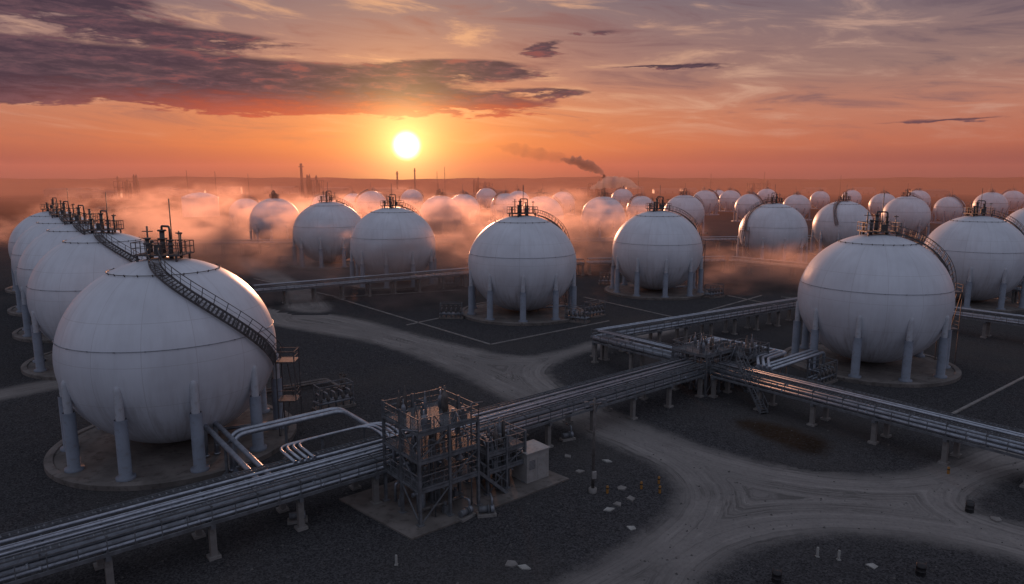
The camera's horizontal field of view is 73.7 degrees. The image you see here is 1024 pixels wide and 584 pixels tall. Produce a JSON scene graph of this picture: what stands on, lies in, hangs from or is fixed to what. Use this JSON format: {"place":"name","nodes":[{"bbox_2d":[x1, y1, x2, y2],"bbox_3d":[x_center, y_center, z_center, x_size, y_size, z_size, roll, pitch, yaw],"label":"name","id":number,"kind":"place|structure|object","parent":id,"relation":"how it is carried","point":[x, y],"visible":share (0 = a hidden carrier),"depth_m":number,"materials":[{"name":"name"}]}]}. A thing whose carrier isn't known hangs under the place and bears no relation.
{"place":"outdoors","nodes":[
{"label":"outdoors","id":0,"kind":"place"},
{"bbox_2d":[0,378,58,407],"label":"dirt track","id":1,"kind":"structure","parent":0,"point":[22,390],"depth_m":85.08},
{"bbox_2d":[43,188,92,196],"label":"warehouse","id":2,"kind":"structure","parent":0,"point":[55,192],"depth_m":1008.99,"materials":[{"name":"metal"}]},
{"bbox_2d":[74,190,122,197],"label":"warehouse","id":3,"kind":"structure","parent":0,"point":[91,193],"depth_m":944.78,"materials":[{"name":"metal"}]},
{"bbox_2d":[93,206,137,213],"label":"warehouse","id":4,"kind":"structure","parent":0,"point":[122,210],"depth_m":511.19,"materials":[{"name":"metal"}]},
{"bbox_2d":[164,189,205,194],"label":"warehouse","id":5,"kind":"structure","parent":0,"point":[175,191],"depth_m":1149.61,"materials":[{"name":"metal"}]},
{"bbox_2d":[217,186,242,193],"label":"warehouse","id":6,"kind":"structure","parent":0,"point":[229,189],"depth_m":1199.75,"materials":[{"name":"metal"}]},
{"bbox_2d":[264,186,298,193],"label":"warehouse","id":7,"kind":"structure","parent":0,"point":[284,189],"depth_m":1245.34,"materials":[{"name":"metal"}]},
{"bbox_2d":[287,510,307,524],"bbox_3d":[-16.574,16.932,52.708,1.500,1.390,1.300,-3,10,-17],"label":"pump unit","id":8,"kind":"object","parent":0,"point":[292,519],"visible":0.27,"depth_m":52.25,"materials":[{"name":"metal"}]},
{"bbox_2d":[313,188,348,196],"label":"warehouse","id":9,"kind":"structure","parent":0,"point":[328,190],"depth_m":1016.68,"materials":[{"name":"metal"}]},
{"bbox_2d":[370,189,405,199],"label":"warehouse","id":10,"kind":"structure","parent":0,"point":[398,193],"depth_m":845.45,"materials":[{"name":"metal"}]},
{"bbox_2d":[0,182,1023,583],"bbox_3d":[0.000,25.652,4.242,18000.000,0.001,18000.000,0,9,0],"label":"ground","id":11,"kind":"structure","parent":0,"point":[32,492],"depth_m":80.55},
{"bbox_2d":[5,197,67,293],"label":"spherical tank","id":12,"kind":"object","parent":11,"relation":"on","point":[21,227],"visible":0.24,"depth_m":158.79,"materials":[{"name":"metal"}]},
{"bbox_2d":[7,191,87,316],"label":"spherical tank","id":13,"kind":"object","parent":11,"relation":"on","point":[27,237],"visible":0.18,"depth_m":132.92,"materials":[{"name":"metal"}]},
{"bbox_2d":[12,205,119,342],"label":"spherical tank","id":14,"kind":"object","parent":11,"relation":"on","point":[38,248],"visible":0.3,"depth_m":112.29,"materials":[{"name":"metal"}]},
{"bbox_2d":[21,192,167,380],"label":"spherical tank","id":15,"kind":"object","parent":11,"relation":"on","point":[64,274],"visible":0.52,"depth_m":91.33,"materials":[{"name":"metal"}]},
{"bbox_2d":[113,174,139,198],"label":"refinery unit","id":16,"kind":"object","parent":11,"relation":"on","point":[127,187],"visible":0.88,"depth_m":892.55,"materials":[{"name":"grey metal"}]},
{"bbox_2d":[43,199,302,490],"bbox_3d":[-33.206,3.068,66.796,23.188,24.150,22.600,0,9,0],"label":"spherical tank","id":17,"kind":"object","parent":11,"relation":"on","point":[160,360],"visible":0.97,"depth_m":60.48,"materials":[{"name":"metal"}]},
{"bbox_2d":[181,192,219,216],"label":"storage tank","id":18,"kind":"object","parent":11,"relation":"on","point":[199,204],"visible":0.98,"depth_m":472.59,"materials":[{"name":"white metal"}]},
{"bbox_2d":[203,421,273,486],"bbox_3d":[-23.539,14.856,58.142,1.606,3.713,15.780,-7,12,-38],"label":"pipe run","id":19,"kind":"object","parent":11,"relation":"on","point":[219,440],"visible":0.67,"depth_m":59.47,"materials":[{"name":"grey paint"}]},
{"bbox_2d":[227,192,259,229],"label":"spherical tank","id":20,"kind":"object","parent":11,"relation":"on","point":[240,210],"visible":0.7,"depth_m":352.63,"materials":[{"name":"white metal"}]},
{"bbox_2d":[247,190,298,246],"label":"spherical tank","id":21,"kind":"object","parent":11,"relation":"on","point":[273,217],"visible":0.88,"depth_m":267.46,"materials":[{"name":"metal"}]},
{"bbox_2d":[227,256,344,314],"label":"dirt lane","id":22,"kind":"structure","parent":11,"relation":"on","point":[300,302],"depth_m":162.12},
{"bbox_2d":[153,239,456,254],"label":"pipe rack","id":23,"kind":"object","parent":11,"relation":"on","point":[241,244],"visible":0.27,"depth_m":238.89,"materials":[{"name":"metal"}]},
{"bbox_2d":[266,372,346,393],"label":"pipe run","id":24,"kind":"object","parent":11,"relation":"on","point":[311,382],"visible":0.66,"depth_m":84.86,"materials":[{"name":"grey metal"}]},
{"bbox_2d":[306,174,323,198],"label":"refinery unit","id":25,"kind":"object","parent":11,"relation":"on","point":[309,191],"visible":0.83,"depth_m":891.99,"materials":[{"name":"metal"}]},
{"bbox_2d":[309,187,335,205],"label":"spherical tank","id":26,"kind":"object","parent":11,"relation":"on","point":[315,199],"visible":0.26,"depth_m":418.31,"materials":[{"name":"metal"}]},
{"bbox_2d":[228,407,416,474],"bbox_3d":[-16.313,13.759,63.263,17.790,4.208,7.515,0,9,0],"label":"pipe run","id":27,"kind":"object","parent":11,"relation":"on","point":[238,434],"visible":0.57,"depth_m":62.77,"materials":[{"name":"grey paint"}]},
{"bbox_2d":[289,182,360,269],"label":"spherical tank","id":28,"kind":"object","parent":11,"relation":"on","point":[322,232],"visible":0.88,"depth_m":201.04,"materials":[{"name":"metal"}]},
{"bbox_2d":[311,378,355,410],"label":"valve manifold","id":29,"kind":"object","parent":11,"relation":"on","point":[343,400],"visible":0.99,"depth_m":78.35,"materials":[{"name":"metal"}]},
{"bbox_2d":[280,422,398,464],"bbox_3d":[-14.388,14.488,58.212,10.149,4.418,5.154,-7,11,-35],"label":"pipe run","id":30,"kind":"object","parent":11,"relation":"on","point":[322,436],"visible":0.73,"depth_m":57.77,"materials":[{"name":"grey paint"}]},
{"bbox_2d":[342,190,359,210],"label":"spherical tank","id":31,"kind":"object","parent":11,"relation":"on","point":[350,197],"visible":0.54,"depth_m":497.92,"materials":[{"name":"metal"}]},
{"bbox_2d":[0,357,704,583],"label":"pipe rack","id":32,"kind":"object","parent":11,"relation":"on","point":[99,538],"visible":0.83,"depth_m":50.13,"materials":[{"name":"metal"}]},
{"bbox_2d":[354,186,387,218],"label":"spherical tank","id":33,"kind":"object","parent":11,"relation":"on","point":[368,202],"visible":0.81,"depth_m":434.21,"materials":[{"name":"white metal"}]},
{"bbox_2d":[346,187,441,290],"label":"spherical tank","id":34,"kind":"object","parent":11,"relation":"on","point":[390,239],"visible":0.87,"depth_m":163.78,"materials":[{"name":"metal"}]},
{"bbox_2d":[400,187,423,211],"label":"spherical tank","id":35,"kind":"object","parent":11,"relation":"on","point":[412,197],"visible":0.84,"depth_m":551.52,"materials":[{"name":"white metal"}]},
{"bbox_2d":[334,297,490,344],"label":"kerb","id":36,"kind":"structure","parent":11,"relation":"on","point":[416,321],"depth_m":124.29,"materials":[{"name":"concrete"}]},
{"bbox_2d":[252,258,584,304],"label":"pipe rack","id":37,"kind":"object","parent":11,"relation":"on","point":[367,282],"visible":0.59,"depth_m":153.04,"materials":[{"name":"metal"}]},
{"bbox_2d":[419,189,464,237],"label":"spherical tank","id":38,"kind":"object","parent":11,"relation":"on","point":[440,215],"visible":0.87,"depth_m":308.94,"materials":[{"name":"metal"}]},
{"bbox_2d":[439,302,463,318],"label":"valve manifold","id":39,"kind":"object","parent":11,"relation":"on","point":[451,315],"visible":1,"depth_m":128.58,"materials":[{"name":"metal"}]},
{"bbox_2d":[339,463,568,539],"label":"concrete slab","id":40,"kind":"structure","parent":11,"relation":"on","point":[388,514],"depth_m":55.37,"materials":[{"name":"grey concrete"}]},
{"bbox_2d":[381,385,507,527],"bbox_3d":[-5.701,12.270,55.283,9.818,9.750,5.900,-7,12,-38],"label":"process frame","id":41,"kind":"object","parent":40,"relation":"on","point":[435,422],"visible":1,"depth_m":53.59,"materials":[{"name":"grey paint"}]},
{"bbox_2d":[455,495,475,522],"bbox_3d":[-3.796,16.848,53.217,1.300,1.390,1.500,7,12,38],"label":"pump unit","id":42,"kind":"object","parent":40,"relation":"on","point":[465,514],"visible":1,"depth_m":52.94,"materials":[{"name":"metal"}]},
{"bbox_2d":[476,493,496,517],"bbox_3d":[-2.050,16.768,53.700,1.500,1.390,1.300,-2,10,-11],"label":"pump unit","id":43,"kind":"object","parent":40,"relation":"on","point":[484,511],"visible":1,"depth_m":53.28,"materials":[{"name":"metal"}]},
{"bbox_2d":[463,416,526,495],"bbox_3d":[-1.418,13.639,58.697,4.547,5.934,3.500,-7,12,-38],"label":"process frame","id":44,"kind":"object","parent":40,"relation":"on","point":[498,446],"visible":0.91,"depth_m":57.77,"materials":[{"name":"grey paint"}]},
{"bbox_2d":[512,439,549,483],"bbox_3d":[1.600,14.903,60.137,2.700,2.710,2.300,-7,12,-38],"label":"equipment cabin","id":45,"kind":"object","parent":40,"relation":"on","point":[535,465],"visible":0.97,"depth_m":59.35,"materials":[{"name":"metal"}]},
{"bbox_2d":[537,455,545,478],"bbox_3d":[2.578,15.249,59.606,0.900,2.000,0.030,-7,12,-38],"label":"door","id":46,"kind":"structure","parent":45,"relation":"in","point":[541,459],"depth_m":59.60,"materials":[{"name":"paint"}]},
{"bbox_2d":[452,184,481,225],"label":"spherical tank","id":47,"kind":"object","parent":11,"relation":"on","point":[468,204],"visible":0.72,"depth_m":386.05,"materials":[{"name":"white metal"}]},
{"bbox_2d":[476,186,496,208],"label":"spherical tank","id":48,"kind":"object","parent":11,"relation":"on","point":[485,196],"visible":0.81,"depth_m":598.99,"materials":[{"name":"white metal"}]},
{"bbox_2d":[488,190,518,221],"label":"spherical tank","id":49,"kind":"object","parent":11,"relation":"on","point":[502,203],"visible":0.77,"depth_m":417.29,"materials":[{"name":"white metal"}]},
{"bbox_2d":[0,339,1022,583],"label":"loose stones","id":50,"kind":"object","parent":11,"relation":"on","point":[598,501],"visible":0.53,"depth_m":54.72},
{"bbox_2d":[511,184,529,204],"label":"spherical tank","id":51,"kind":"object","parent":11,"relation":"on","point":[518,194],"visible":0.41,"depth_m":528.77,"materials":[{"name":"metal"}]},
{"bbox_2d":[462,185,583,325],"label":"spherical tank","id":52,"kind":"object","parent":11,"relation":"on","point":[522,270],"visible":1,"depth_m":125.57,"materials":[{"name":"metal"}]},
{"bbox_2d":[521,189,563,229],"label":"spherical tank","id":53,"kind":"object","parent":11,"relation":"on","point":[551,206],"visible":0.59,"depth_m":299.73,"materials":[{"name":"metal"}]},
{"bbox_2d":[491,320,608,344],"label":"kerb","id":54,"kind":"structure","parent":11,"relation":"on","point":[547,333],"depth_m":116.10,"materials":[{"name":"concrete"}]},
{"bbox_2d":[553,189,576,214],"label":"spherical tank","id":55,"kind":"object","parent":11,"relation":"on","point":[567,199],"visible":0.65,"depth_m":498.57,"materials":[{"name":"white metal"}]},
{"bbox_2d":[559,423,575,441],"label":"pump unit","id":56,"kind":"object","parent":11,"relation":"on","point":[567,436],"visible":1,"depth_m":68.84,"materials":[{"name":"metal"}]},
{"bbox_2d":[565,304,590,323],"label":"valve manifold","id":57,"kind":"object","parent":11,"relation":"on","point":[579,317],"visible":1,"depth_m":125.47,"materials":[{"name":"metal"}]},
{"bbox_2d":[584,300,605,318],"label":"valve manifold","id":58,"kind":"object","parent":11,"relation":"on","point":[595,313],"visible":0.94,"depth_m":130.56,"materials":[{"name":"metal"}]},
{"bbox_2d":[584,398,606,493],"bbox_3d":[6.800,12.796,56.849,2.020,8.200,0.700,-3,10,-20],"label":"floodlight mast","id":59,"kind":"object","parent":11,"relation":"on","point":[592,489],"visible":1,"depth_m":56.83,"materials":[{"name":"metal"}]},
{"bbox_2d":[587,179,605,197],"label":"refinery unit","id":60,"kind":"object","parent":11,"relation":"on","point":[598,188],"visible":0.77,"depth_m":965.64,"materials":[{"name":"metal"}]},
{"bbox_2d":[577,189,624,239],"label":"spherical tank","id":61,"kind":"object","parent":11,"relation":"on","point":[602,216],"visible":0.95,"depth_m":295.49,"materials":[{"name":"metal"}]},
{"bbox_2d":[611,186,632,209],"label":"spherical tank","id":62,"kind":"object","parent":11,"relation":"on","point":[621,196],"visible":0.66,"depth_m":581.73,"materials":[{"name":"white metal"}]},
{"bbox_2d":[591,329,685,379],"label":"pipe rack","id":63,"kind":"object","parent":11,"relation":"on","point":[653,351],"visible":0.81,"depth_m":93.22,"materials":[{"name":"metal"}]},
{"bbox_2d":[626,187,655,220],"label":"spherical tank","id":64,"kind":"object","parent":11,"relation":"on","point":[636,205],"visible":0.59,"depth_m":401.85,"materials":[{"name":"white metal"}]},
{"bbox_2d":[604,185,707,299],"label":"spherical tank","id":65,"kind":"object","parent":11,"relation":"on","point":[657,254],"visible":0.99,"depth_m":151.39,"materials":[{"name":"metal"}]},
{"bbox_2d":[586,256,726,274],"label":"pipe rack","id":66,"kind":"object","parent":11,"relation":"on","point":[714,259],"visible":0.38,"depth_m":189.86,"materials":[{"name":"metal"}]},
{"bbox_2d":[664,183,706,234],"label":"spherical tank","id":67,"kind":"object","parent":11,"relation":"on","point":[693,207],"visible":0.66,"depth_m":323.58,"materials":[{"name":"metal"}]},
{"bbox_2d":[590,297,796,359],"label":"pipe rack","id":68,"kind":"object","parent":11,"relation":"on","point":[659,328],"visible":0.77,"depth_m":111.91,"materials":[{"name":"metal"}]},
{"bbox_2d":[670,332,734,396],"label":"process frame","id":69,"kind":"object","parent":11,"relation":"on","point":[702,350],"visible":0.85,"depth_m":84.66,"materials":[{"name":"grey paint"}]},
{"bbox_2d":[693,187,719,214],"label":"spherical tank","id":70,"kind":"object","parent":11,"relation":"on","point":[709,199],"visible":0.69,"depth_m":497.84,"materials":[{"name":"white metal"}]},
{"bbox_2d":[703,283,724,298],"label":"valve manifold","id":71,"kind":"object","parent":11,"relation":"on","point":[712,295],"visible":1,"depth_m":151.59,"materials":[{"name":"metal"}]},
{"bbox_2d":[718,188,740,211],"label":"spherical tank","id":72,"kind":"object","parent":11,"relation":"on","point":[729,198],"visible":0.78,"depth_m":552.12,"materials":[{"name":"white metal"}]},
{"bbox_2d":[570,234,904,252],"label":"pipe rack","id":73,"kind":"object","parent":11,"relation":"on","point":[603,242],"visible":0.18,"depth_m":247.40,"materials":[{"name":"metal"}]},
{"bbox_2d":[720,334,769,392],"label":"process frame","id":74,"kind":"object","parent":11,"relation":"on","point":[751,350],"visible":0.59,"depth_m":85.77,"materials":[{"name":"grey paint"}]},
{"bbox_2d":[732,190,762,221],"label":"spherical tank","id":75,"kind":"object","parent":11,"relation":"on","point":[744,203],"visible":0.66,"depth_m":418.35,"materials":[{"name":"white metal"}]},
{"bbox_2d":[736,351,768,413],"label":"steel stair","id":76,"kind":"object","parent":11,"relation":"on","point":[752,392],"visible":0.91,"depth_m":78.31,"materials":[{"name":"grey metal"}]},
{"bbox_2d":[757,184,775,203],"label":"spherical tank","id":77,"kind":"object","parent":11,"relation":"on","point":[763,194],"visible":0.49,"depth_m":617.05,"materials":[{"name":"metal"}]},
{"bbox_2d":[736,184,808,267],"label":"spherical tank","id":78,"kind":"object","parent":11,"relation":"on","point":[774,231],"visible":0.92,"depth_m":204.19,"materials":[{"name":"metal"}]},
{"bbox_2d":[771,567,781,583],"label":"barrel","id":79,"kind":"object","parent":11,"relation":"on","point":[776,576],"visible":1,"depth_m":44.41,"materials":[{"name":"black plastic"}]},
{"bbox_2d":[697,407,876,470],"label":"oil stain","id":80,"kind":"object","parent":11,"relation":"on","point":[797,447],"visible":1,"depth_m":69.05,"materials":[{"name":"black liquid"}]},
{"bbox_2d":[753,349,824,382],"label":"pipe run","id":81,"kind":"object","parent":11,"relation":"on","point":[807,355],"visible":0.71,"depth_m":86.65,"materials":[{"name":"grey paint"}]},
{"bbox_2d":[783,187,811,220],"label":"spherical tank","id":82,"kind":"object","parent":11,"relation":"on","point":[800,204],"visible":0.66,"depth_m":435.09,"materials":[{"name":"white metal"}]},
{"bbox_2d":[809,189,829,208],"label":"spherical tank","id":83,"kind":"object","parent":11,"relation":"on","point":[820,199],"visible":0.96,"depth_m":600.85,"materials":[{"name":"white metal"}]},
{"bbox_2d":[807,357,837,384],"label":"valve manifold","id":84,"kind":"object","parent":11,"relation":"on","point":[821,375],"visible":0.96,"depth_m":87.73,"materials":[{"name":"metal"}]},
{"bbox_2d":[808,192,873,254],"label":"spherical tank","id":85,"kind":"object","parent":11,"relation":"on","point":[833,222],"visible":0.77,"depth_m":234.00,"materials":[{"name":"metal"}]},
{"bbox_2d":[841,184,861,204],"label":"spherical tank","id":86,"kind":"object","parent":11,"relation":"on","point":[855,195],"visible":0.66,"depth_m":617.46,"materials":[{"name":"metal"}]},
{"bbox_2d":[708,360,1023,487],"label":"pipe rack","id":87,"kind":"object","parent":11,"relation":"on","point":[952,431],"visible":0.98,"depth_m":68.05,"materials":[{"name":"metal"}]},
{"bbox_2d":[684,337,786,379],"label":"pipe run","id":88,"kind":"object","parent":87,"relation":"on","point":[773,353],"visible":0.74,"depth_m":85.88,"materials":[{"name":"grey paint"}]},
{"bbox_2d":[784,193,963,387],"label":"spherical tank","id":89,"kind":"object","parent":11,"relation":"on","point":[875,309],"visible":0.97,"depth_m":89.32,"materials":[{"name":"metal"}]},
{"bbox_2d":[728,256,1021,303],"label":"pipe rack","id":90,"kind":"object","parent":11,"relation":"on","point":[768,263],"visible":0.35,"depth_m":183.29,"materials":[{"name":"metal"}]},
{"bbox_2d":[868,189,894,218],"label":"spherical tank","id":91,"kind":"object","parent":11,"relation":"on","point":[875,204],"visible":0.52,"depth_m":456.43,"materials":[{"name":"white metal"}]},
{"bbox_2d":[880,183,930,239],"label":"spherical tank","id":92,"kind":"object","parent":11,"relation":"on","point":[913,213],"visible":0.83,"depth_m":299.72,"materials":[{"name":"metal"}]},
{"bbox_2d":[908,188,931,212],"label":"spherical tank","id":93,"kind":"object","parent":11,"relation":"on","point":[925,196],"visible":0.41,"depth_m":537.04,"materials":[{"name":"metal"}]},
{"bbox_2d":[915,560,926,576],"bbox_3d":[27.200,18.388,45.408,0.640,0.900,0.630,0,9,0],"label":"barrel","id":94,"kind":"object","parent":11,"relation":"on","point":[921,567],"visible":1,"depth_m":45.21,"materials":[{"name":"black plastic"}]},
{"bbox_2d":[930,191,965,223],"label":"spherical tank","id":95,"kind":"object","parent":11,"relation":"on","point":[945,209],"visible":0.82,"depth_m":402.39,"materials":[{"name":"white metal"}]},
{"bbox_2d":[923,188,1023,312],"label":"spherical tank","id":96,"kind":"object","parent":11,"relation":"on","point":[985,253],"visible":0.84,"depth_m":137.15,"materials":[{"name":"metal"}]},
{"bbox_2d":[952,376,1023,413],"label":"kerb","id":97,"kind":"structure","parent":11,"relation":"on","point":[986,396],"depth_m":82.36,"materials":[{"name":"concrete"}]},
{"bbox_2d":[953,307,1023,343],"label":"pipe rack","id":98,"kind":"object","parent":11,"relation":"on","point":[987,319],"visible":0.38,"depth_m":113.01,"materials":[{"name":"metal"}]},
{"bbox_2d":[971,183,1008,219],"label":"spherical tank","id":99,"kind":"object","parent":11,"relation":"on","point":[999,201],"visible":0.64,"depth_m":425.70,"materials":[{"name":"white metal"}]},
{"bbox_2d":[1001,185,1023,210],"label":"spherical tank","id":100,"kind":"object","parent":11,"relation":"on","point":[1015,199],"visible":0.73,"depth_m":567.17,"materials":[{"name":"white metal"}]},
{"bbox_2d":[1004,208,1023,232],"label":"spherical tank","id":101,"kind":"object","parent":11,"relation":"on","point":[1018,215],"visible":0.19,"depth_m":197.23,"materials":[{"name":"metal"}]},
{"bbox_2d":[0,176,1023,181],"bbox_3d":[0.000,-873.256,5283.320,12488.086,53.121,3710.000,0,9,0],"label":"hills","id":102,"kind":"structure","parent":0,"point":[555,179],"depth_m":6560.55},
{"bbox_2d":[0,0,1023,179],"label":"sky","id":103,"kind":"structure","parent":0,"point":[90,89],"materials":[{"name":"orange"}]},
{"bbox_2d":[576,187,614,194],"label":"warehouse","id":104,"kind":"structure","parent":0,"point":[581,190],"depth_m":1145.34,"materials":[{"name":"metal"}]},
{"bbox_2d":[265,304,1023,583],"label":"dirt road","id":105,"kind":"structure","parent":0,"point":[935,534],"depth_m":56.67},
{"bbox_2d":[652,188,679,192],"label":"warehouse","id":106,"kind":"structure","parent":0,"point":[666,190],"depth_m":1251.02,"materials":[{"name":"metal"}]},
{"bbox_2d":[801,187,826,193],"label":"warehouse","id":107,"kind":"structure","parent":0,"point":[806,190],"depth_m":1248.83,"materials":[{"name":"metal"}]},
{"bbox_2d":[849,187,875,193],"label":"warehouse","id":108,"kind":"structure","parent":0,"point":[866,190],"depth_m":1211.23,"materials":[{"name":"metal"}]},
{"bbox_2d":[909,189,949,196],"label":"warehouse","id":109,"kind":"structure","parent":0,"point":[937,192],"depth_m":1000.55,"materials":[{"name":"metal"}]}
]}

